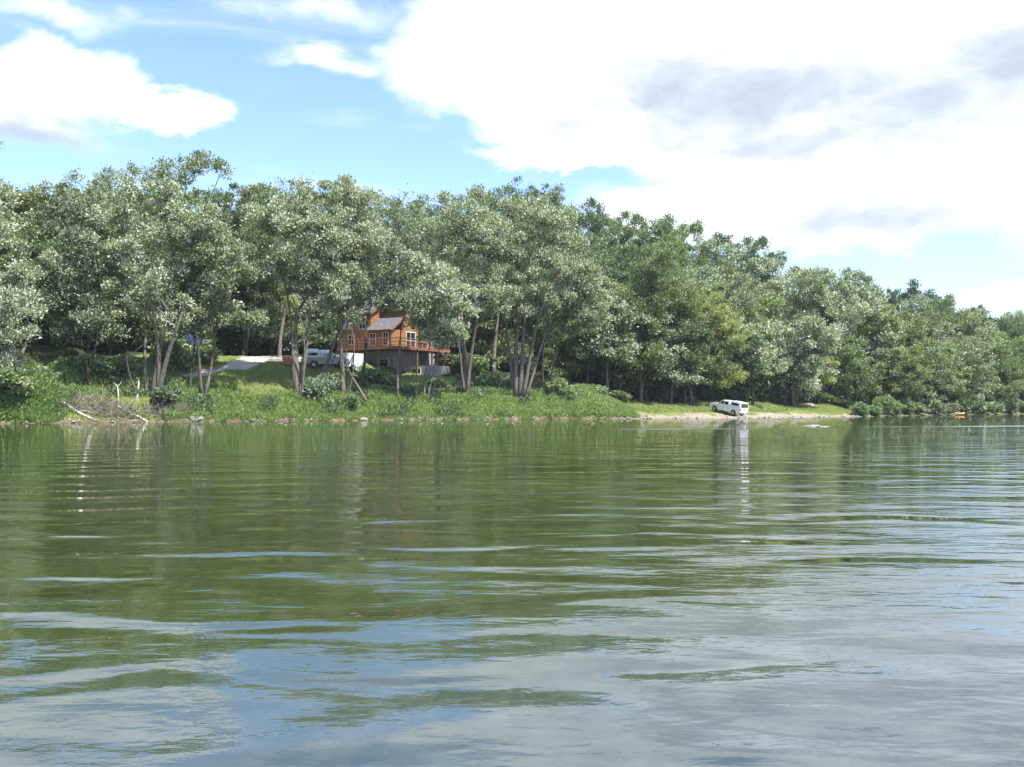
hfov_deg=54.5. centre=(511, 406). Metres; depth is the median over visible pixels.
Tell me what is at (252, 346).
shrub
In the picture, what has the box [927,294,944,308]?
broadleaf tree
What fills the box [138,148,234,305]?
broadleaf tree
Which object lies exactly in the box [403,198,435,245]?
broadleaf tree
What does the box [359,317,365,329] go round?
window
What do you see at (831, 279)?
broadleaf tree
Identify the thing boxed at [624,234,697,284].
broadleaf tree
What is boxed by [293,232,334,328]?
broadleaf tree
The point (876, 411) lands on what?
shrub
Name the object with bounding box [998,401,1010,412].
shrub
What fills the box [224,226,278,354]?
broadleaf tree
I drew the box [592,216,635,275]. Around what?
broadleaf tree
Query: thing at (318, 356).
pickup truck
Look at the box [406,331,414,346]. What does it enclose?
patio door
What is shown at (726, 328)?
broadleaf tree
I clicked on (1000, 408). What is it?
shrub
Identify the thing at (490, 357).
shrub
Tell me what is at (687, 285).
broadleaf tree
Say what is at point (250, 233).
broadleaf tree
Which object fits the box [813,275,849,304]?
broadleaf tree
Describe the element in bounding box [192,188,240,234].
broadleaf tree
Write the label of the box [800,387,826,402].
shrub
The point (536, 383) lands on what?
woodland groundcover
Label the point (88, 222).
broadleaf tree
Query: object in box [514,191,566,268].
broadleaf tree
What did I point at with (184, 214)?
broadleaf tree
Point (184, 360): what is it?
shrub
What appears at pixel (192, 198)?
broadleaf tree
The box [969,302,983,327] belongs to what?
broadleaf tree
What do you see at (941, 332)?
broadleaf tree
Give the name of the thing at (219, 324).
broadleaf tree
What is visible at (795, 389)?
shrub
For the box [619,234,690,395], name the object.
broadleaf tree
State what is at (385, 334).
window
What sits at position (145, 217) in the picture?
broadleaf tree
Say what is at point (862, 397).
shrub
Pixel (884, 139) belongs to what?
sky
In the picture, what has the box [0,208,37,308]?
broadleaf tree
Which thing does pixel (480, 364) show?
shrub
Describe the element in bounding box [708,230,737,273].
broadleaf tree
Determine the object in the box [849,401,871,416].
shrub
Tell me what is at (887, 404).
shrub
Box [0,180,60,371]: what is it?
silver maple
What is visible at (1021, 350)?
broadleaf tree
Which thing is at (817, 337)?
silver maple
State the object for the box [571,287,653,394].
silver maple
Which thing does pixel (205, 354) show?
shrub
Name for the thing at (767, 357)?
broadleaf tree
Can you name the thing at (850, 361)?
broadleaf tree
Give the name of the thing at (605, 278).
broadleaf tree
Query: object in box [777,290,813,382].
broadleaf tree
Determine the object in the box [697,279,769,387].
broadleaf tree
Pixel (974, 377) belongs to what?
broadleaf tree
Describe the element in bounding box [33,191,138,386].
broadleaf tree
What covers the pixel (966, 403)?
shrub
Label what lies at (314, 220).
silver maple
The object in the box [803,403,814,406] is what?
rock
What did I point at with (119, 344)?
shrub
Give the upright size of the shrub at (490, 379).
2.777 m
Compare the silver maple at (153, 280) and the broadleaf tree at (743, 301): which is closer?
the silver maple at (153, 280)
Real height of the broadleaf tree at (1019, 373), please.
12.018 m
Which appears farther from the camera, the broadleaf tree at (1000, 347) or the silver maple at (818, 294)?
the broadleaf tree at (1000, 347)
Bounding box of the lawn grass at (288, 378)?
[6,351,852,412]
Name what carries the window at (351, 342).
in the log cabin
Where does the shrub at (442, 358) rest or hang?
on the ground at (235, 365)
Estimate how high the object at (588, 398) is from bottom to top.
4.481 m
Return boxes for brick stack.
[282,356,291,364]
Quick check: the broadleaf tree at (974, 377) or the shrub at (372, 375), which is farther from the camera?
the broadleaf tree at (974, 377)
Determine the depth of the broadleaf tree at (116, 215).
126.60 m
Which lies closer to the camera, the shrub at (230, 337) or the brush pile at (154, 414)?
the brush pile at (154, 414)
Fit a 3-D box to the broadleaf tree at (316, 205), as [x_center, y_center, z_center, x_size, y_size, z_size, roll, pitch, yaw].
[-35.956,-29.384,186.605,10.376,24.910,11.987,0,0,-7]
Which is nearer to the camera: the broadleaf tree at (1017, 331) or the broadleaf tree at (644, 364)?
the broadleaf tree at (644, 364)
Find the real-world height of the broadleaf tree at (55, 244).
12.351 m
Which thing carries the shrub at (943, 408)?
on the ground at (235, 365)
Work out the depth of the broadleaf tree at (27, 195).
109.88 m
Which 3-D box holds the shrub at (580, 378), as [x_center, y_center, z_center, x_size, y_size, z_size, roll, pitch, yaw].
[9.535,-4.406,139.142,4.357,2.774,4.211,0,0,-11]
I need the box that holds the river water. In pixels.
[0,414,1023,766]
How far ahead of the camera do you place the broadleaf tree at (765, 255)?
211.47 m
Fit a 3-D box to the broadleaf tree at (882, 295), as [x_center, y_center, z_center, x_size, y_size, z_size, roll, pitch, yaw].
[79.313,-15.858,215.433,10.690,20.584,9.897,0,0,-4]
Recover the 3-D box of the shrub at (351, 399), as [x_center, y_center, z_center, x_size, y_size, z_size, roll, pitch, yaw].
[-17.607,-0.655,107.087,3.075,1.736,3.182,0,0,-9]
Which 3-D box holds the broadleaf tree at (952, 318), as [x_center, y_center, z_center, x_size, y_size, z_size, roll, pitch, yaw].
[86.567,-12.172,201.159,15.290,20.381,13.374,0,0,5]
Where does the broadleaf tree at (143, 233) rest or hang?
on the ground at (235, 365)
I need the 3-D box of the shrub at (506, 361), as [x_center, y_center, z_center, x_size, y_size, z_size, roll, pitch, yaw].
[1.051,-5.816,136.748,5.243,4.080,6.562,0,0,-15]
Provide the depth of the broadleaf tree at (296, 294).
152.08 m
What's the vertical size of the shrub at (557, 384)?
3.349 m
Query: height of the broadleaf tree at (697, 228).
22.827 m
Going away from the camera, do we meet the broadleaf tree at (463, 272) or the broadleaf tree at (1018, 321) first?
the broadleaf tree at (463, 272)
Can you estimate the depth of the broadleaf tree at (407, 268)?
172.36 m
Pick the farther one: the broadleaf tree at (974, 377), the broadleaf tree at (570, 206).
the broadleaf tree at (570, 206)
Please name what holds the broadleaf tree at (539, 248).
on the ground at (235, 365)
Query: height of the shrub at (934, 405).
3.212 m
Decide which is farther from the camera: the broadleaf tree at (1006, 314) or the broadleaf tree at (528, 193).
the broadleaf tree at (1006, 314)
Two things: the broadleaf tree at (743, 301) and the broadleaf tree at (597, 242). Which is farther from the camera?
the broadleaf tree at (597, 242)
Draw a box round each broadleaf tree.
[0,179,29,254]
[0,185,59,267]
[0,200,38,272]
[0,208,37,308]
[0,235,79,344]
[12,168,120,283]
[15,182,42,193]
[29,268,120,347]
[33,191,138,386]
[37,195,113,268]
[51,209,140,280]
[59,183,98,257]
[65,265,144,355]
[77,160,160,320]
[87,223,170,322]
[90,188,143,237]
[99,199,144,254]
[105,250,170,351]
[106,218,212,330]
[129,186,175,230]
[131,190,187,226]
[135,218,188,293]
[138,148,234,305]
[144,210,247,329]
[154,260,211,390]
[156,191,201,225]
[160,206,210,280]
[163,219,229,319]
[176,185,202,209]
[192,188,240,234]
[200,180,290,355]
[209,235,229,332]
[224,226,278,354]
[230,232,290,327]
[233,176,320,357]
[237,181,279,239]
[240,237,307,355]
[245,240,325,321]
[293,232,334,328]
[294,229,335,321]
[308,184,333,297]
[320,257,364,322]
[328,197,388,289]
[334,220,358,282]
[350,194,440,286]
[350,218,419,296]
[379,200,417,286]
[387,231,433,289]
[395,183,468,311]
[399,213,442,285]
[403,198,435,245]
[415,210,474,317]
[431,187,477,219]
[434,231,483,330]
[449,239,505,353]
[450,238,486,338]
[452,185,538,371]
[460,261,515,352]
[464,259,543,338]
[469,188,501,217]
[490,264,545,344]
[494,176,614,372]
[504,266,551,342]
[510,189,545,249]
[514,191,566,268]
[527,275,583,361]
[531,228,570,270]
[531,230,600,327]
[531,319,582,378]
[534,230,626,289]
[540,316,618,383]
[553,248,613,342]
[556,201,582,232]
[569,207,609,244]
[570,228,610,261]
[573,280,647,370]
[580,294,637,388]
[581,197,608,234]
[583,209,613,234]
[590,233,645,295]
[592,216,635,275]
[592,290,660,380]
[599,270,644,296]
[608,209,645,266]
[610,296,685,402]
[613,347,648,377]
[616,211,668,285]
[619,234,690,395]
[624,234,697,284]
[628,252,672,304]
[630,293,673,383]
[635,219,673,250]
[641,312,710,404]
[642,213,709,289]
[643,274,709,402]
[660,302,747,405]
[673,284,709,371]
[673,290,753,401]
[675,218,712,273]
[678,268,714,283]
[684,234,742,286]
[692,262,729,376]
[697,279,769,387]
[702,296,750,389]
[703,323,767,400]
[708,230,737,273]
[710,239,776,293]
[712,260,752,290]
[721,269,767,401]
[722,235,769,280]
[727,291,763,387]
[729,319,788,404]
[733,280,787,385]
[739,251,792,283]
[740,234,784,284]
[740,289,792,400]
[757,278,774,314]
[766,250,790,283]
[769,323,819,405]
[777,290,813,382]
[777,308,832,388]
[782,307,811,385]
[784,264,820,291]
[803,344,842,403]
[810,299,863,392]
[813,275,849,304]
[819,269,846,284]
[828,336,889,402]
[844,280,874,307]
[848,337,911,396]
[854,318,887,398]
[866,285,888,318]
[874,358,935,399]
[876,283,901,298]
[885,343,929,401]
[886,287,904,311]
[887,310,940,389]
[887,317,937,373]
[889,292,906,308]
[896,293,940,321]
[897,313,933,341]
[899,279,941,322]
[908,334,970,400]
[913,296,971,346]
[916,317,949,398]
[925,287,952,315]
[925,316,976,402]
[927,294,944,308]
[930,300,980,353]
[932,341,975,401]
[933,350,1000,402]
[936,335,973,402]
[946,294,964,312]
[950,306,1005,395]
[954,310,985,353]
[957,309,972,329]
[960,335,1004,390]
[962,350,996,400]
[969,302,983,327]
[977,312,1014,396]
[979,340,1019,401]
[983,316,1023,349]
[985,330,1023,385]
[987,314,1014,352]
[988,353,1023,397]
[989,311,1012,335]
[995,325,1023,399]
[1007,345,1023,401]
[1012,309,1023,325]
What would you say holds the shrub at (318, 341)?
on the ground at (235, 365)
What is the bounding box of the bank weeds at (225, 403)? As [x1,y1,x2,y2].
[0,376,647,422]
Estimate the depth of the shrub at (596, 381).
137.80 m
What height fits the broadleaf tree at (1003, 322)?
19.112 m
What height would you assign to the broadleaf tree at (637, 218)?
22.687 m
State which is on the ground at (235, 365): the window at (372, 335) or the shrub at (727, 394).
the shrub at (727, 394)
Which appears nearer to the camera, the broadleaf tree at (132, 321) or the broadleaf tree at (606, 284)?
the broadleaf tree at (132, 321)
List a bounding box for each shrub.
[0,364,26,387]
[0,368,42,395]
[25,365,61,380]
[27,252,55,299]
[56,353,104,376]
[69,338,123,354]
[78,353,124,376]
[92,339,133,351]
[106,319,150,351]
[109,354,142,377]
[116,317,170,351]
[146,338,189,362]
[149,345,196,370]
[149,383,183,404]
[159,336,215,348]
[165,325,181,340]
[167,322,216,344]
[189,344,226,362]
[210,323,242,350]
[210,336,229,354]
[236,335,259,354]
[257,330,301,353]
[286,320,322,351]
[299,333,336,349]
[299,375,337,398]
[316,314,338,347]
[316,372,348,391]
[326,329,338,348]
[339,393,361,407]
[354,364,392,383]
[378,375,402,386]
[399,384,421,392]
[427,377,457,387]
[433,353,467,368]
[436,340,460,352]
[448,352,494,374]
[473,331,514,369]
[476,372,506,387]
[479,354,502,368]
[501,349,535,375]
[512,339,547,367]
[543,357,568,375]
[546,375,568,398]
[561,385,581,401]
[573,366,592,381]
[574,369,601,383]
[585,383,610,394]
[592,375,611,389]
[603,375,628,391]
[609,389,630,400]
[622,377,636,390]
[625,387,652,399]
[646,377,678,401]
[669,384,697,401]
[683,383,707,399]
[697,388,722,400]
[698,382,711,397]
[709,387,738,400]
[726,384,750,401]
[749,391,771,400]
[764,384,791,404]
[784,387,801,401]
[787,391,806,402]
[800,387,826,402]
[820,390,847,405]
[828,381,854,400]
[835,399,854,406]
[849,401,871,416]
[851,393,868,404]
[864,399,873,404]
[867,405,883,415]
[872,394,897,415]
[886,401,906,415]
[898,391,920,402]
[900,398,918,415]
[914,405,930,413]
[918,398,942,414]
[929,397,947,414]
[941,401,960,414]
[942,393,975,413]
[971,396,987,413]
[977,403,998,413]
[987,399,1006,413]
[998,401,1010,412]
[1001,395,1023,413]
[1017,403,1023,411]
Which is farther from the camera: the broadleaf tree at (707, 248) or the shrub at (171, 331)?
the broadleaf tree at (707, 248)
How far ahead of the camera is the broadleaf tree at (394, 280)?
158.66 m
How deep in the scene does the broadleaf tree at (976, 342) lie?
186.22 m
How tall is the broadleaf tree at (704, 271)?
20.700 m
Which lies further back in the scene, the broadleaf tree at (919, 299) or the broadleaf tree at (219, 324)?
the broadleaf tree at (919, 299)
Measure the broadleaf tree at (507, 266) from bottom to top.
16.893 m
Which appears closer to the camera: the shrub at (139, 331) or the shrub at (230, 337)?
the shrub at (139, 331)
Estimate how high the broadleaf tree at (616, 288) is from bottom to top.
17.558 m
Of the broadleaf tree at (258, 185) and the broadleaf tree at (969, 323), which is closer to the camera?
the broadleaf tree at (258, 185)
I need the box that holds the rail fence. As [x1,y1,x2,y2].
[260,356,281,359]
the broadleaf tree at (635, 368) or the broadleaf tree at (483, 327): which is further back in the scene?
the broadleaf tree at (635, 368)
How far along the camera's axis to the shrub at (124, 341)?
112.60 m
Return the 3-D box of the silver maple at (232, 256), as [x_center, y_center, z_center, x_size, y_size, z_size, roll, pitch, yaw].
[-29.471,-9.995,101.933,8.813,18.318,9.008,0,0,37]
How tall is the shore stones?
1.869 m
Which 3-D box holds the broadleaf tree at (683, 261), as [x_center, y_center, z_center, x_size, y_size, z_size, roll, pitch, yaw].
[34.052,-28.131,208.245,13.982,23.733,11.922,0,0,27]
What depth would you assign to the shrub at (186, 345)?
114.75 m
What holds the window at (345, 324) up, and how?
in the log cabin
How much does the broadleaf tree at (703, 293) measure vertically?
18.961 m
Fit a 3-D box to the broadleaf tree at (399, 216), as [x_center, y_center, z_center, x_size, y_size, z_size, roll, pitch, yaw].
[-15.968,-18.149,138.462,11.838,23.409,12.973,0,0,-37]
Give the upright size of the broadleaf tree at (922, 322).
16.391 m
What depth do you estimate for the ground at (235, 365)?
112.36 m
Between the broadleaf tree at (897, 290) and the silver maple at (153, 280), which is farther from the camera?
the broadleaf tree at (897, 290)
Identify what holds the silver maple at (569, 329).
on the ground at (235, 365)
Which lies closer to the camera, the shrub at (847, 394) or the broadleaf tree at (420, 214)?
the shrub at (847, 394)
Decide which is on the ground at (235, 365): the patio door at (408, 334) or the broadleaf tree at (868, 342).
the broadleaf tree at (868, 342)
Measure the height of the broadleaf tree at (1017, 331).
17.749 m
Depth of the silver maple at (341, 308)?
107.69 m
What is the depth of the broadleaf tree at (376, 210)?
189.96 m
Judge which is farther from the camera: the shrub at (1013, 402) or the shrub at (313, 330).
the shrub at (1013, 402)
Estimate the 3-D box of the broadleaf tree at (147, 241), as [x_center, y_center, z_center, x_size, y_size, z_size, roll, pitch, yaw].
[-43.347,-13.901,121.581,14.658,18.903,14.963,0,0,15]
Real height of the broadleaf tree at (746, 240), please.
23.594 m
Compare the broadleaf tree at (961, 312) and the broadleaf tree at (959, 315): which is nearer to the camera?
the broadleaf tree at (959, 315)
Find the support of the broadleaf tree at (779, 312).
on the ground at (235, 365)
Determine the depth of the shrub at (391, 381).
115.28 m
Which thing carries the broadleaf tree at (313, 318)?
on the ground at (235, 365)
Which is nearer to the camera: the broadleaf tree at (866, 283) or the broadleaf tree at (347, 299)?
the broadleaf tree at (347, 299)
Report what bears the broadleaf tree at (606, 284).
on the ground at (235, 365)
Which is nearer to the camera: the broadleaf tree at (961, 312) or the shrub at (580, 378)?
the shrub at (580, 378)
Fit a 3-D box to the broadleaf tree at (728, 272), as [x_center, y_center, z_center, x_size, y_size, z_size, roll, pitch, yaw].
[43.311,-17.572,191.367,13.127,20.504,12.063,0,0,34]
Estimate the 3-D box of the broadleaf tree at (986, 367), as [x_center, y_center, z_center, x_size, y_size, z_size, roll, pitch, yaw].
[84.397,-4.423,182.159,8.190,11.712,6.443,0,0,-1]
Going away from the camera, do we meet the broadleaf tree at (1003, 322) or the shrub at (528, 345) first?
the shrub at (528, 345)
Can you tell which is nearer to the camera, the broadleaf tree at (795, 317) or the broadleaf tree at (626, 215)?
the broadleaf tree at (795, 317)
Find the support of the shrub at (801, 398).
on the ground at (235, 365)
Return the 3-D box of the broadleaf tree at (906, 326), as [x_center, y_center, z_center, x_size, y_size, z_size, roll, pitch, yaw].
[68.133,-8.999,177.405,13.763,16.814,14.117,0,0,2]
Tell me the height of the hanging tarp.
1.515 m
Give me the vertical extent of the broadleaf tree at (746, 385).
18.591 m
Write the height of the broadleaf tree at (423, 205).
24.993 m
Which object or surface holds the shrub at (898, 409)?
on the ground at (235, 365)
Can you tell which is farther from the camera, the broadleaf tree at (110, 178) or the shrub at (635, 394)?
the shrub at (635, 394)
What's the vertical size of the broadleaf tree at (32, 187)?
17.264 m
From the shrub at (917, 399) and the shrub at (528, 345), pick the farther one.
the shrub at (917, 399)
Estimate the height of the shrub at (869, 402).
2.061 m
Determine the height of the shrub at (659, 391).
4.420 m
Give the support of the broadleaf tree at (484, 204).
on the ground at (235, 365)
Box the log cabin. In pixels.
[336,297,459,377]
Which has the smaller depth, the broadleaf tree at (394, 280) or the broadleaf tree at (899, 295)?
the broadleaf tree at (394, 280)
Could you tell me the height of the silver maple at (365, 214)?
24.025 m
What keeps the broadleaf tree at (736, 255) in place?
on the ground at (235, 365)
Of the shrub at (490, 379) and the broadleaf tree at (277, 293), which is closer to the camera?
the shrub at (490, 379)
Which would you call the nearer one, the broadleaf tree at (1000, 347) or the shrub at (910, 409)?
the shrub at (910, 409)
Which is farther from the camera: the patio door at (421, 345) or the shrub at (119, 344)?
the patio door at (421, 345)
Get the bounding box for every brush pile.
[53,381,120,414]
[98,394,199,420]
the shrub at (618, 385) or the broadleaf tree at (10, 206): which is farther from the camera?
the shrub at (618, 385)
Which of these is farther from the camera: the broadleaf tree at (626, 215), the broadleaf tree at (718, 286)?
the broadleaf tree at (626, 215)
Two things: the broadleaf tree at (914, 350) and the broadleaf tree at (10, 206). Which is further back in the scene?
the broadleaf tree at (914, 350)
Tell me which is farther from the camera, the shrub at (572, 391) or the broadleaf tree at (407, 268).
the broadleaf tree at (407, 268)
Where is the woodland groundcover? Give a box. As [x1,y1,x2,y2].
[364,371,574,394]
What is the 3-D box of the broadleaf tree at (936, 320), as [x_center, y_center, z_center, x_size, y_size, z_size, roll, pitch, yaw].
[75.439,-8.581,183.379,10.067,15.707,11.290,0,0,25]
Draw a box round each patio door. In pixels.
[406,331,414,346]
[417,333,427,347]
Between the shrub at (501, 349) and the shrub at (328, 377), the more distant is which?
the shrub at (501, 349)
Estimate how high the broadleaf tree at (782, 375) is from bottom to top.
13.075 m
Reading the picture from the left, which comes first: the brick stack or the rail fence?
the rail fence
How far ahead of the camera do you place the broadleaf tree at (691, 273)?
185.87 m
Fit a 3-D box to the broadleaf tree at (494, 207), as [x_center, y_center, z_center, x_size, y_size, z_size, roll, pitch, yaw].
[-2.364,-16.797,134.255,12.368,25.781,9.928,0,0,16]
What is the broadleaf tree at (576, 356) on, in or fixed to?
on the ground at (235, 365)
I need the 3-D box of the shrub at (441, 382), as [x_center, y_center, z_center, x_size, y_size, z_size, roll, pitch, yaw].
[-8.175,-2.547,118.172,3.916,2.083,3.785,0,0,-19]
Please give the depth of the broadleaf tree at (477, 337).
146.07 m
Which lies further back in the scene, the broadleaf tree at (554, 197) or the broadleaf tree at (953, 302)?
the broadleaf tree at (953, 302)
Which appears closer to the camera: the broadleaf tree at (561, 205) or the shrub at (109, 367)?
the shrub at (109, 367)
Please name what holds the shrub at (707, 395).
on the ground at (235, 365)
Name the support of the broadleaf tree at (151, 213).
on the ground at (235, 365)
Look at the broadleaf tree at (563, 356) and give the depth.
130.97 m
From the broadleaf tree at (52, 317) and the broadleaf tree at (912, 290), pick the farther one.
the broadleaf tree at (912, 290)
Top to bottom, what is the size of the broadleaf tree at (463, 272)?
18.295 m
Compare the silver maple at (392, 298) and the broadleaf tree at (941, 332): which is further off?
the broadleaf tree at (941, 332)
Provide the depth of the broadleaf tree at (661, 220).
227.55 m
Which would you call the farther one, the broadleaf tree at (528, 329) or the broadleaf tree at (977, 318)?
the broadleaf tree at (977, 318)
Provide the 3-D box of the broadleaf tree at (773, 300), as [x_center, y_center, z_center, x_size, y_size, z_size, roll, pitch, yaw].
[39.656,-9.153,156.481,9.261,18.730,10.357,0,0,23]
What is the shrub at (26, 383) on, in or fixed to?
on the ground at (235, 365)
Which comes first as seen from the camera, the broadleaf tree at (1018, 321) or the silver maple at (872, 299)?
the silver maple at (872, 299)
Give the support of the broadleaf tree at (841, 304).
on the ground at (235, 365)
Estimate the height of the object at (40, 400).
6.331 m
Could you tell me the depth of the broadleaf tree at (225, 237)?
121.23 m
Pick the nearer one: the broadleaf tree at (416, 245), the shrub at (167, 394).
the shrub at (167, 394)
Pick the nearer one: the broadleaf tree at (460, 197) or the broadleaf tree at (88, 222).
the broadleaf tree at (88, 222)
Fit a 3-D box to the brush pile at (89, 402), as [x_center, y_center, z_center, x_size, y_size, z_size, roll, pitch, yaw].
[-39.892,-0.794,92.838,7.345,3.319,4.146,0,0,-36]
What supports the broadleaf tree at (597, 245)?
on the ground at (235, 365)
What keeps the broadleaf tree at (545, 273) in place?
on the ground at (235, 365)
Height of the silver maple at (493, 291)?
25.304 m
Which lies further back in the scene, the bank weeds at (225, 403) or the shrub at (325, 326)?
the shrub at (325, 326)
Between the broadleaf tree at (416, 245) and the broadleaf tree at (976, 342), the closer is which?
the broadleaf tree at (416, 245)
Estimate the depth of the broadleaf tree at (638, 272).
171.82 m
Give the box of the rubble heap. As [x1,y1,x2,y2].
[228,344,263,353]
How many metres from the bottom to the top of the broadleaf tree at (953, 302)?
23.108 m
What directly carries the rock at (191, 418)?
on the ground at (235, 365)
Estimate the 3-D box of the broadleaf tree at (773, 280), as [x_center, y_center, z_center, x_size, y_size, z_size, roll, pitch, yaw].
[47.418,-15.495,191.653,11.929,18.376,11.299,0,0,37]
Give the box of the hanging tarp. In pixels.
[166,332,217,344]
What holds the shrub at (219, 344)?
on the ground at (235, 365)
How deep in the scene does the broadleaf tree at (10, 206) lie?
112.21 m
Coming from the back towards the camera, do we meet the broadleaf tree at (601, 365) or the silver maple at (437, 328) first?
the broadleaf tree at (601, 365)
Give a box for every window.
[343,319,349,329]
[348,334,354,344]
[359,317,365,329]
[370,333,375,345]
[380,358,388,365]
[383,331,388,343]
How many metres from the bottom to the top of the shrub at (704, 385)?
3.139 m
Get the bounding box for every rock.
[189,414,204,421]
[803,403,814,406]
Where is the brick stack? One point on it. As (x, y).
(286, 360)
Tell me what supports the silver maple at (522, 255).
on the ground at (235, 365)
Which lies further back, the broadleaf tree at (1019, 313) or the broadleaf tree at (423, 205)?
the broadleaf tree at (1019, 313)
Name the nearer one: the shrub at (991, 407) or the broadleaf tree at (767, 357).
the broadleaf tree at (767, 357)
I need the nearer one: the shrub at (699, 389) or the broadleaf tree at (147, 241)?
the broadleaf tree at (147, 241)
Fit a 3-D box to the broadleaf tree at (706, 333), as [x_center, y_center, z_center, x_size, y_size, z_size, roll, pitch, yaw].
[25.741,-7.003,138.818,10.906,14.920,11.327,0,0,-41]
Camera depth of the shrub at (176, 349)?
105.52 m
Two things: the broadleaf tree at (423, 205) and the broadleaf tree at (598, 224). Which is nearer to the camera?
the broadleaf tree at (423, 205)
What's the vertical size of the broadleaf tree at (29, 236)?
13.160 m
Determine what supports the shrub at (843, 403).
on the ground at (235, 365)
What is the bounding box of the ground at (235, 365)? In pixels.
[0,283,1023,422]
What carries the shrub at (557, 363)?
on the ground at (235, 365)
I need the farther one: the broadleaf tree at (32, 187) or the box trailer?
the broadleaf tree at (32, 187)
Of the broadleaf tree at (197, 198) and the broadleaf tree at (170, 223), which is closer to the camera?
the broadleaf tree at (170, 223)
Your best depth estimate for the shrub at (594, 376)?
138.03 m
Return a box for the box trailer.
[343,353,368,369]
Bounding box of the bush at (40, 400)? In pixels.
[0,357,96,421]
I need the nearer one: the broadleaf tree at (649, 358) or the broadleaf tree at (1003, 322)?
the broadleaf tree at (649, 358)
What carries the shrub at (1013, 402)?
on the ground at (235, 365)
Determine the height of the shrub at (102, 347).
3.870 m
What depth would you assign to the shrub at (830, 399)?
157.00 m
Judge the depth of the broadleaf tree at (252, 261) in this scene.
145.67 m
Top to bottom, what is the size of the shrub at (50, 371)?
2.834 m
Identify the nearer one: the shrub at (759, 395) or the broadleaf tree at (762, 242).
the shrub at (759, 395)
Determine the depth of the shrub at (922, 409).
159.03 m
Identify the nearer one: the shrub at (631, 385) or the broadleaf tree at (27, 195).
the broadleaf tree at (27, 195)
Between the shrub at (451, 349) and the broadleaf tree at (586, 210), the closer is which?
the shrub at (451, 349)
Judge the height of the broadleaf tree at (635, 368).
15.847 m
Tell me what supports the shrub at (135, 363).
on the ground at (235, 365)
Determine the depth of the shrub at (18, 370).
87.05 m
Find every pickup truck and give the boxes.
[300,349,349,366]
[709,400,748,415]
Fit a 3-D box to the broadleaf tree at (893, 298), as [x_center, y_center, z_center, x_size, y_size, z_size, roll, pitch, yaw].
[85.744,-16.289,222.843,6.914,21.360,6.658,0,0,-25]
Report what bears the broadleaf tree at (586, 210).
on the ground at (235, 365)
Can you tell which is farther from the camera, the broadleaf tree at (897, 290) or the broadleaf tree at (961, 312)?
the broadleaf tree at (897, 290)
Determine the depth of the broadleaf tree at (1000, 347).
191.47 m
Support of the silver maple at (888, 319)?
on the ground at (235, 365)
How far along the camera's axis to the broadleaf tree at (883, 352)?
163.25 m
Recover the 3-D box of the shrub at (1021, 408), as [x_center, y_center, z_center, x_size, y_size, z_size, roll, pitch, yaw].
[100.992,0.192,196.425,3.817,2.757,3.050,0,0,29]
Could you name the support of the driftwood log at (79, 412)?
on the ground at (235, 365)
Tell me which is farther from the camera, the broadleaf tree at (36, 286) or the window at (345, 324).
the window at (345, 324)
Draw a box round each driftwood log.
[62,401,96,421]
[117,405,147,421]
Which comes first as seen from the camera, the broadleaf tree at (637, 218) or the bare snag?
the bare snag
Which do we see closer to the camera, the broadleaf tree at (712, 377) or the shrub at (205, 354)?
the shrub at (205, 354)
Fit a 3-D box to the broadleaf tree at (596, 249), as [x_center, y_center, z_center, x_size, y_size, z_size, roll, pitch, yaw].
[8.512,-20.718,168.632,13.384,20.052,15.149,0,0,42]
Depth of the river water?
7.97 m
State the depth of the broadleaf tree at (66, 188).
121.32 m
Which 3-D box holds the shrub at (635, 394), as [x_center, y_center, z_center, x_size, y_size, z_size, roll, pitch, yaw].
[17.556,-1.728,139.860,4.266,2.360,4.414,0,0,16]
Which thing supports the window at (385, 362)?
in the log cabin
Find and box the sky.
[0,0,1023,335]
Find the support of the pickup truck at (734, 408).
on the ground at (235, 365)
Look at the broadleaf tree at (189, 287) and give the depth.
101.15 m
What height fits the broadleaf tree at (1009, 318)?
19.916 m
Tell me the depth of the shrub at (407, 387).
113.22 m
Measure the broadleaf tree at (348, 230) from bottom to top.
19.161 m
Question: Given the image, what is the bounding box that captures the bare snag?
[113,381,121,403]
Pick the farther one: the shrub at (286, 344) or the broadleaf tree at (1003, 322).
the broadleaf tree at (1003, 322)
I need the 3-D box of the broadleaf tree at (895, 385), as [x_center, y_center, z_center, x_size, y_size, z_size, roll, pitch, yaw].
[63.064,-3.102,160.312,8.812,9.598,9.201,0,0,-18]
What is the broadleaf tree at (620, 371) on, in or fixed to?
on the ground at (235, 365)
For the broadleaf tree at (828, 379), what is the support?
on the ground at (235, 365)
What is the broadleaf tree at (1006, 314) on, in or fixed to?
on the ground at (235, 365)
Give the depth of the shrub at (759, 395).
147.12 m
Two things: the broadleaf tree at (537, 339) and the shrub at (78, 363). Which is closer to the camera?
the shrub at (78, 363)
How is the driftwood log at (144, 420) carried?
on the ground at (235, 365)
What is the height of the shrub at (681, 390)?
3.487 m
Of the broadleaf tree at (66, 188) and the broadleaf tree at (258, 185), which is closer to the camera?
the broadleaf tree at (66, 188)
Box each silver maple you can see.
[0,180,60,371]
[79,173,229,399]
[179,216,270,393]
[236,171,361,399]
[302,229,377,401]
[312,172,404,373]
[346,224,402,385]
[366,234,440,396]
[382,243,482,401]
[411,183,523,392]
[479,194,623,396]
[534,275,600,390]
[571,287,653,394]
[743,277,795,385]
[758,310,844,406]
[765,259,875,392]
[828,266,908,390]
[853,303,914,394]
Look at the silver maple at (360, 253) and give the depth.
109.36 m
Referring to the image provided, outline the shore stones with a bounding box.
[2,404,931,422]

